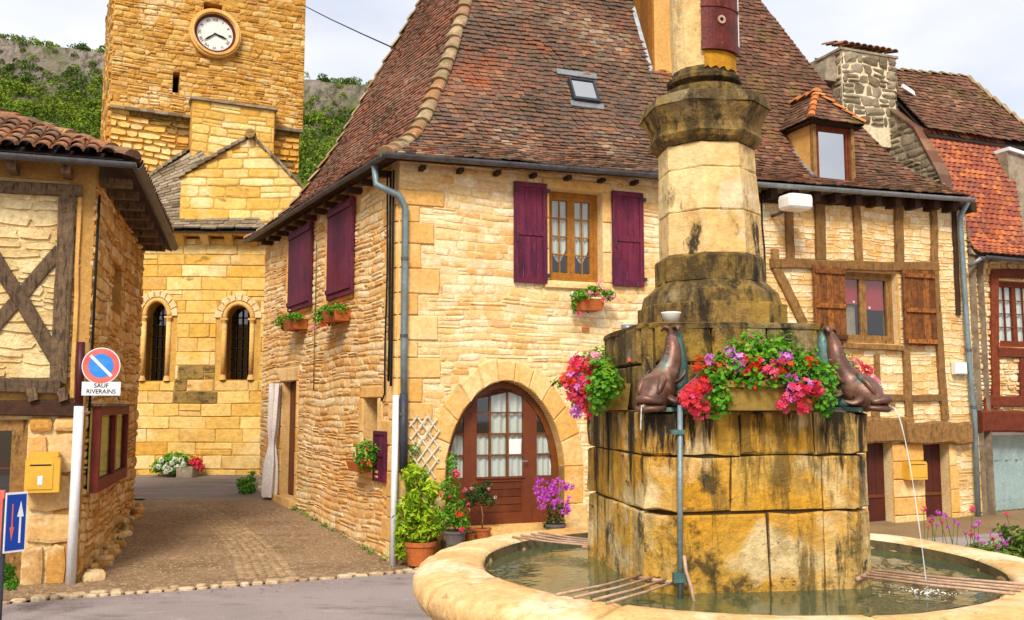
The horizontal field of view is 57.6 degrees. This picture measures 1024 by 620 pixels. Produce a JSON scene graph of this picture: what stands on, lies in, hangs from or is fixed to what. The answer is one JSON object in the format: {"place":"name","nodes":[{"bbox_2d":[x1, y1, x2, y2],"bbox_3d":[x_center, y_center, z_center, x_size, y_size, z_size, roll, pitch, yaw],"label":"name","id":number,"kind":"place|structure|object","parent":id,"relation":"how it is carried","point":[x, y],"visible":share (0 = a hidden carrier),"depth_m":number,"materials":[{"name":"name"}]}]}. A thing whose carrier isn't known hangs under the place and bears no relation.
{"place":"outdoors","nodes":[
{"label":"outdoors","id":0,"kind":"place"},
{"bbox_2d":[0,38,366,183],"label":"hill","id":1,"kind":"structure","parent":0,"point":[58,62],"depth_m":247.12,"materials":[{"name":"grey stone"}]},
{"bbox_2d":[0,33,371,185],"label":"woodland","id":2,"kind":"object","parent":1,"relation":"on","point":[82,112],"visible":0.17,"depth_m":235.43,"materials":[{"name":"green plant"}]},
{"bbox_2d":[134,475,269,498],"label":"church square","id":3,"kind":"structure","parent":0,"point":[174,487],"depth_m":14.52,"materials":[{"name":"concrete"}]},
{"bbox_2d":[149,450,204,477],"bbox_3d":[-5.867,2.687,16.332,0.942,0.461,0.680,0,-6,0],"label":"flower bed","id":4,"kind":"object","parent":3,"relation":"on","point":[181,467],"visible":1,"depth_m":16.16,"materials":[{"name":"white plant"}]},
{"bbox_2d":[236,470,257,493],"bbox_3d":[-3.983,2.612,13.956,0.332,0.414,0.411,0,-6,0],"label":"green bush","id":5,"kind":"object","parent":3,"relation":"on","point":[246,483],"visible":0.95,"depth_m":13.88,"materials":[{"name":"green plant"}]},
{"bbox_2d":[3,499,415,601],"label":"lane","id":6,"kind":"structure","parent":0,"point":[151,506],"depth_m":9.91,"materials":[{"name":"brown stone"}]},
{"bbox_2d":[82,502,144,581],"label":"foot stones","id":7,"kind":"object","parent":6,"relation":"on","point":[109,551],"visible":0.89,"depth_m":9.67,"materials":[{"name":"beige stone"}]},
{"bbox_2d":[3,567,417,604],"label":"kerb","id":8,"kind":"structure","parent":6,"relation":"on","point":[102,593],"depth_m":8.13,"materials":[{"name":"beige stone"}]},
{"bbox_2d":[79,497,388,581],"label":"wall weeds","id":9,"kind":"object","parent":6,"relation":"on","point":[324,524],"depth_m":10.91,"materials":[{"name":"green plant"}]},
{"bbox_2d":[179,505,295,577],"bbox_3d":[-3.249,2.596,10.734,0.606,0.279,4.519,3,-7,-27],"label":"sett strip","id":10,"kind":"object","parent":6,"relation":"on","point":[258,566],"visible":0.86,"depth_m":9.98,"materials":[{"name":"beige stone"}]},
{"bbox_2d":[391,463,443,566],"bbox_3d":[-0.939,2.033,9.296,0.523,0.996,0.372,0,-6,0],"label":"potted shrub","id":11,"kind":"object","parent":6,"relation":"on","point":[416,549],"visible":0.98,"depth_m":9.21,"materials":[{"name":"green plant"}]},
{"bbox_2d":[2,532,1021,619],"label":"road","id":12,"kind":"structure","parent":0,"point":[384,597],"depth_m":7.53,"materials":[{"name":"grey asphalt"}]},
{"bbox_2d":[3,562,19,590],"bbox_3d":[-3.861,2.040,7.128,0.166,0.223,0.224,0,-6,0],"label":"edge plant","id":13,"kind":"object","parent":12,"relation":"on","point":[9,570],"visible":0.8,"depth_m":7.11,"materials":[{"name":"green plant"}]},
{"bbox_2d":[0,491,27,619],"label":"priority sign","id":14,"kind":"object","parent":12,"relation":"on","point":[13,525],"visible":1,"depth_m":6.75,"materials":[{"name":"blue metal"}]},
{"bbox_2d":[0,490,5,543],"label":"red panel","id":15,"kind":"object","parent":14,"relation":"attached to","point":[2,494],"visible":0.4,"depth_m":6.98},
{"bbox_2d":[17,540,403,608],"bbox_3d":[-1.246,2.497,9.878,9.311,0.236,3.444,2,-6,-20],"label":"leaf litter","id":16,"kind":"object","parent":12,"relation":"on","point":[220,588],"visible":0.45,"depth_m":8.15,"materials":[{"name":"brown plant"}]},
{"bbox_2d":[412,0,1023,619],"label":"fountain","id":17,"kind":"object","parent":12,"relation":"on","point":[774,500],"visible":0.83,"depth_m":4.26,"materials":[{"name":"stone"}]},
{"bbox_2d":[512,531,589,549],"bbox_3d":[0.276,1.289,5.220,0.506,0.030,0.260,-5,-8,39],"label":"bucket grate","id":18,"kind":"object","parent":17,"relation":"on","point":[578,541],"visible":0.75,"depth_m":5.22,"materials":[{"name":"metal"}]},
{"bbox_2d":[550,345,630,419],"bbox_3d":[0.383,0.357,4.590,0.391,0.372,0.619,0,-6,0],"label":"flower trough","id":19,"kind":"object","parent":17,"relation":"attached to","point":[591,377],"visible":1,"depth_m":4.46,"materials":[{"name":"stone"}]},
{"bbox_2d":[555,574,686,604],"bbox_3d":[0.455,1.144,3.811,0.260,0.030,0.600,-5,-8,39],"label":"bucket grate","id":20,"kind":"object","parent":17,"relation":"on","point":[664,582],"visible":0.94,"depth_m":3.81,"materials":[{"name":"metal"}]},
{"bbox_2d":[621,324,633,328],"bbox_3d":[0.605,0.096,4.866,0.076,0.035,0.076,0,-6,0],"label":"grey bowl","id":21,"kind":"object","parent":17,"relation":"on","point":[623,326],"visible":0.3,"depth_m":4.83,"materials":[{"name":"metal"}]},
{"bbox_2d":[633,324,700,412],"bbox_3d":[0.669,0.259,4.172,0.265,0.400,0.369,-5,-8,41],"label":"fish spout","id":22,"kind":"object","parent":17,"relation":"attached to","point":[662,384],"visible":0.94,"depth_m":4.12,"materials":[{"name":"brown metal"}]},
{"bbox_2d":[661,311,680,321],"bbox_3d":[0.749,0.037,4.379,0.096,0.052,0.096,0,-6,0],"label":"white bowl","id":23,"kind":"object","parent":17,"relation":"on","point":[670,316],"visible":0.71,"depth_m":4.35,"materials":[{"name":"ceramic"}]},
{"bbox_2d":[670,405,695,600],"bbox_3d":[0.718,0.832,3.927,0.066,0.858,0.101,2,-6,-20],"label":"supply pipe","id":24,"kind":"object","parent":17,"relation":"attached to","point":[680,577],"visible":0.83,"depth_m":3.94,"materials":[{"name":"metal"}]},
{"bbox_2d":[486,544,1003,615],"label":"water","id":25,"kind":"structure","parent":17,"relation":"in","point":[554,568],"depth_m":4.05,"materials":[{"name":"liquid"}]},
{"bbox_2d":[905,586,967,597],"bbox_3d":[1.790,1.206,4.003,0.259,0.026,0.206,3,-7,-29],"label":"splash","id":26,"kind":"object","parent":25,"relation":"on","point":[927,593],"visible":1,"depth_m":4.00,"materials":[{"name":"white liquid"}]},
{"bbox_2d":[677,325,841,420],"bbox_3d":[1.067,0.276,4.073,0.735,0.421,0.244,0,-6,0],"label":"flower trough","id":27,"kind":"object","parent":17,"relation":"on","point":[788,389],"visible":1,"depth_m":4.01,"materials":[{"name":"stone"}]},
{"bbox_2d":[814,326,892,412],"bbox_3d":[1.556,0.270,4.279,0.366,0.400,0.265,-5,-8,40],"label":"fish spout","id":28,"kind":"object","parent":17,"relation":"attached to","point":[862,392],"visible":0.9,"depth_m":4.23,"materials":[{"name":"brown metal"}]},
{"bbox_2d":[891,407,927,591],"bbox_3d":[1.740,0.824,4.076,0.123,0.798,0.006,-5,-8,39],"label":"water jet","id":29,"kind":"object","parent":28,"relation":"attached to","point":[914,496],"visible":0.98,"depth_m":4.06,"materials":[{"name":"white"}]},
{"bbox_2d":[845,351,883,411],"bbox_3d":[1.683,0.387,4.779,0.364,0.359,0.405,-4,-7,34],"label":"flower trough","id":30,"kind":"object","parent":17,"relation":"on","point":[855,362],"visible":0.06,"depth_m":4.83,"materials":[{"name":"plant"}]},
{"bbox_2d":[854,568,1023,594],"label":"bucket grate","id":31,"kind":"object","parent":17,"relation":"on","point":[933,580],"visible":0.94,"depth_m":3.96,"materials":[{"name":"metal"}]},
{"bbox_2d":[920,506,1023,557],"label":"pink flower patch","id":32,"kind":"object","parent":12,"relation":"on","point":[1013,545],"visible":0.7,"depth_m":7.43,"materials":[{"name":"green plant"}]},
{"bbox_2d":[0,0,1023,118],"label":"sky","id":33,"kind":"structure","parent":0,"point":[983,40],"materials":[{"name":"white"}]},
{"bbox_2d":[26,499,1023,602],"bbox_3d":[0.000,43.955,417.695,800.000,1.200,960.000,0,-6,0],"label":"ground","id":34,"kind":"structure","parent":0,"point":[986,526],"depth_m":11.49,"materials":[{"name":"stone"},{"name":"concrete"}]},
{"bbox_2d":[0,108,178,584],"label":"timber house","id":35,"kind":"structure","parent":34,"relation":"on","point":[56,180],"depth_m":8.66,"materials":[{"name":"paint"}]},
{"bbox_2d":[0,419,28,584],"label":"front door","id":36,"kind":"structure","parent":35,"relation":"in","point":[13,432],"depth_m":8.45,"materials":[{"name":"brown wood"}]},
{"bbox_2d":[24,451,61,492],"bbox_3d":[-4.218,1.458,8.380,0.281,0.357,0.169,2,-6,-20],"label":"letter box","id":37,"kind":"object","parent":35,"relation":"attached to","point":[43,472],"visible":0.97,"depth_m":8.31,"materials":[{"name":"yellow metal"}]},
{"bbox_2d":[27,463,52,489],"bbox_3d":[-4.205,1.482,8.298,0.201,0.232,0.006,2,-6,-20],"label":"door","id":38,"kind":"structure","parent":37,"relation":"in","point":[33,471],"depth_m":8.30,"materials":[{"name":"yellow metal"}]},
{"bbox_2d":[37,476,42,484],"bbox_3d":[-4.204,1.517,8.290,0.040,0.080,0.002,2,-6,-20],"label":"label window","id":39,"kind":"structure","parent":37,"relation":"in","point":[39,481],"depth_m":8.29,"materials":[{"name":"white paper"}]},
{"bbox_2d":[88,195,100,410],"bbox_3d":[-3.939,-0.077,8.783,0.025,2.050,0.038,0,-6,0],"label":"black cable","id":40,"kind":"object","parent":35,"relation":"attached to","point":[95,286],"visible":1,"depth_m":8.79,"materials":[{"name":"black rubber"}]},
{"bbox_2d":[87,404,134,492],"bbox_3d":[-4.183,1.397,9.730,0.170,0.829,2.193,2,-6,-15],"label":"notice board","id":41,"kind":"object","parent":35,"relation":"attached to","point":[108,446],"visible":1,"depth_m":9.54,"materials":[{"name":"paint"}]},
{"bbox_2d":[65,342,120,584],"bbox_3d":[-3.805,1.403,8.434,0.429,2.235,0.126,-1,-6,10],"label":"no parking sign","id":42,"kind":"object","parent":34,"relation":"on","point":[99,368],"visible":1,"depth_m":8.48,"materials":[{"name":"white metal"}]},
{"bbox_2d":[100,0,305,177],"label":"church tower","id":43,"kind":"structure","parent":34,"relation":"on","point":[207,78],"depth_m":19.91,"materials":[{"name":"stone"}]},
{"bbox_2d":[302,4,395,49],"bbox_3d":[-3.129,-5.210,16.826,0.051,4.036,8.208,2,-6,-22],"label":"overhead wire","id":44,"kind":"object","parent":43,"relation":"attached to","point":[352,29],"visible":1,"depth_m":15.65,"materials":[{"name":"black metal"}]},
{"bbox_2d":[135,128,304,474],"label":"church choir","id":45,"kind":"structure","parent":34,"relation":"on","point":[201,357],"depth_m":16.92,"materials":[{"name":"stone"}]},
{"bbox_2d":[150,305,166,380],"bbox_3d":[-6.449,0.599,17.141,0.351,1.424,0.069,0,-6,-2],"label":"window","id":46,"kind":"structure","parent":45,"relation":"in","point":[159,322],"depth_m":17.14,"materials":[{"name":"black glass"}]},
{"bbox_2d":[230,308,249,379],"bbox_3d":[-4.978,0.624,17.183,0.408,1.343,0.069,0,-6,-2],"label":"window","id":47,"kind":"structure","parent":45,"relation":"in","point":[240,328],"depth_m":17.18,"materials":[{"name":"black glass"}]},
{"bbox_2d":[242,0,671,562],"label":"stone house","id":48,"kind":"structure","parent":34,"relation":"on","point":[508,141],"depth_m":10.56,"materials":[{"name":"stone"}]},
{"bbox_2d":[261,381,291,497],"bbox_3d":[-3.318,1.822,13.041,0.213,1.622,1.095,3,-6,-24],"label":"door curtain","id":49,"kind":"object","parent":48,"relation":"hanging from","point":[269,486],"depth_m":13.20,"materials":[{"name":"grey fabric"}]},
{"bbox_2d":[272,310,307,331],"bbox_3d":[-3.034,0.162,12.654,0.331,0.285,0.986,4,-7,-34],"label":"hanging planter","id":50,"kind":"object","parent":48,"relation":"attached to","point":[294,322],"visible":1,"depth_m":12.39,"materials":[{"name":"ceramic"}]},
{"bbox_2d":[288,382,295,495],"bbox_3d":[-2.991,1.797,13.017,0.055,1.593,0.705,3,-7,-29],"label":"lane door","id":51,"kind":"structure","parent":48,"relation":"in","point":[291,475],"depth_m":13.18,"materials":[{"name":"red paint"}]},
{"bbox_2d":[309,301,350,330],"bbox_3d":[-2.145,0.075,11.036,0.339,0.309,1.218,4,-7,-31],"label":"hanging planter","id":52,"kind":"object","parent":48,"relation":"attached to","point":[332,314],"visible":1,"depth_m":10.88,"materials":[{"name":"ceramic"}]},
{"bbox_2d":[313,170,394,400],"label":"wall cables","id":53,"kind":"object","parent":48,"relation":"attached to","point":[389,279],"depth_m":9.75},
{"bbox_2d":[346,437,379,473],"bbox_3d":[-1.580,1.548,9.896,0.288,0.413,0.820,3,-7,-27],"label":"hanging planter","id":54,"kind":"object","parent":48,"relation":"attached to","point":[363,464],"visible":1,"depth_m":9.79,"materials":[{"name":"ceramic"}]},
{"bbox_2d":[389,395,398,565],"bbox_3d":[-1.189,1.726,9.386,0.074,1.726,0.112,0,-6,0],"label":"cable guard","id":55,"kind":"object","parent":48,"relation":"attached to","point":[394,478],"visible":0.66,"depth_m":9.36,"materials":[{"name":"white paint"}]},
{"bbox_2d":[408,442,428,517],"bbox_3d":[-0.978,1.837,9.482,0.291,0.984,0.132,0,-6,0],"label":"climbing vine","id":56,"kind":"object","parent":48,"relation":"attached to","point":[411,455],"visible":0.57,"depth_m":9.50,"materials":[{"name":"green plant"}]},
{"bbox_2d":[408,413,440,484],"bbox_3d":[-0.894,1.435,9.558,0.350,0.751,0.017,2,-6,-21],"label":"wall trellis","id":57,"kind":"object","parent":48,"relation":"attached to","point":[422,440],"depth_m":9.56,"materials":[{"name":"white wood"}]},
{"bbox_2d":[438,452,470,545],"bbox_3d":[-0.573,1.860,9.221,0.337,0.904,0.266,0,-6,0],"label":"potted shrub","id":58,"kind":"object","parent":48,"relation":"on","point":[454,536],"visible":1,"depth_m":9.17,"materials":[{"name":"green plant"}]},
{"bbox_2d":[465,525,475,540],"bbox_3d":[-0.433,2.254,9.423,0.136,0.161,0.144,0,-6,0],"label":"pot","id":59,"kind":"object","parent":48,"relation":"on","point":[470,535],"visible":0.85,"depth_m":9.39,"materials":[{"name":"ceramic"}]},
{"bbox_2d":[462,480,496,538],"bbox_3d":[-0.338,2.057,9.603,0.374,0.591,0.217,0,-6,0],"label":"potted standard","id":60,"kind":"object","parent":48,"relation":"on","point":[481,532],"visible":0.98,"depth_m":9.58,"materials":[{"name":"plant"}]},
{"bbox_2d":[446,381,558,526],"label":"glazed door","id":61,"kind":"structure","parent":48,"relation":"in","point":[503,437],"depth_m":10.09,"materials":[{"name":"brown wood"}]},
{"bbox_2d":[533,477,574,529],"bbox_3d":[0.431,2.044,9.674,0.440,0.631,0.241,0,-6,0],"label":"bougainvillea","id":62,"kind":"object","parent":48,"relation":"on","point":[552,490],"visible":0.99,"depth_m":9.60,"materials":[{"name":"plant"}]},
{"bbox_2d":[549,191,597,282],"bbox_3d":[0.586,-0.798,10.803,0.799,1.177,0.512,2,-6,-21],"label":"window","id":63,"kind":"structure","parent":48,"relation":"in","point":[573,248],"depth_m":10.62,"materials":[{"name":"brown wood"}]},
{"bbox_2d":[570,280,619,315],"bbox_3d":[0.874,-0.130,10.293,0.600,0.425,0.283,2,-6,-23],"label":"hanging planter","id":64,"kind":"object","parent":48,"relation":"attached to","point":[583,301],"visible":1,"depth_m":10.22,"materials":[{"name":"ceramic"}]},
{"bbox_2d":[667,0,980,522],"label":"half timbered house","id":65,"kind":"structure","parent":34,"relation":"on","point":[866,256],"depth_m":12.04,"materials":[{"name":"stone"}]},
{"bbox_2d":[760,193,765,271],"bbox_3d":[3.054,-0.710,11.292,0.048,1.428,0.020,2,-6,-21],"label":"black cable","id":66,"kind":"object","parent":65,"relation":"attached to","point":[763,231],"visible":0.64,"depth_m":11.31,"materials":[{"name":"black rubber"}]},
{"bbox_2d":[771,193,812,217],"bbox_3d":[3.362,-1.263,11.262,0.357,0.220,0.482,2,-6,-19],"label":"street lamp","id":67,"kind":"object","parent":65,"relation":"attached to","point":[793,202],"visible":1,"depth_m":11.06,"materials":[{"name":"white plastic"}]},
{"bbox_2d":[845,272,893,343],"bbox_3d":[4.422,-0.003,12.163,1.084,1.055,0.512,2,-6,-21],"label":"window","id":68,"kind":"structure","parent":65,"relation":"in","point":[864,292],"depth_m":12.05,"materials":[{"name":"brown wood"}]},
{"bbox_2d":[866,443,885,521],"bbox_3d":[4.548,2.219,11.804,0.408,1.262,0.065,2,-6,-21],"label":"door","id":69,"kind":"structure","parent":65,"relation":"in","point":[874,454],"depth_m":11.81,"materials":[{"name":"red paint"}]},
{"bbox_2d":[902,461,927,479],"bbox_3d":[5.093,2.027,11.764,0.293,0.225,0.124,2,-6,-21],"label":"letter box","id":70,"kind":"object","parent":65,"relation":"attached to","point":[919,470],"visible":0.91,"depth_m":11.71,"materials":[{"name":"yellow metal"}]},
{"bbox_2d":[911,465,926,477],"bbox_3d":[5.115,2.031,11.707,0.253,0.145,0.005,2,-6,-21],"label":"door","id":71,"kind":"structure","parent":70,"relation":"in","point":[917,471],"depth_m":11.71,"materials":[{"name":"yellow metal"}]},
{"bbox_2d":[923,444,942,516],"bbox_3d":[5.415,2.330,12.128,0.431,1.197,0.065,2,-6,-21],"label":"door","id":72,"kind":"structure","parent":65,"relation":"in","point":[933,492],"depth_m":12.15,"materials":[{"name":"red paint"}]},
{"bbox_2d":[951,362,966,373],"bbox_3d":[5.885,0.766,12.242,0.205,0.156,0.072,2,-6,-21],"label":"meter box","id":73,"kind":"object","parent":65,"relation":"attached to","point":[958,367],"visible":1,"depth_m":12.21,"materials":[{"name":"white plastic"}]},
{"bbox_2d":[810,40,1023,515],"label":"mansard house","id":74,"kind":"structure","parent":34,"relation":"on","point":[951,130],"depth_m":13.30,"materials":[{"name":"stone"}]},
{"bbox_2d":[992,432,1023,510],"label":"garage door","id":75,"kind":"structure","parent":74,"relation":"in","point":[1008,447],"depth_m":12.65,"materials":[{"name":"white paint"}]},
{"bbox_2d":[999,281,1023,346],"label":"window","id":76,"kind":"structure","parent":74,"relation":"in","point":[1011,294],"depth_m":12.85,"materials":[{"name":"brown wood"}]},
{"bbox_2d":[993,147,1023,236],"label":"grey gable house","id":77,"kind":"structure","parent":34,"relation":"on","point":[1010,160],"depth_m":13.64,"materials":[{"name":"white paint"}]}
]}

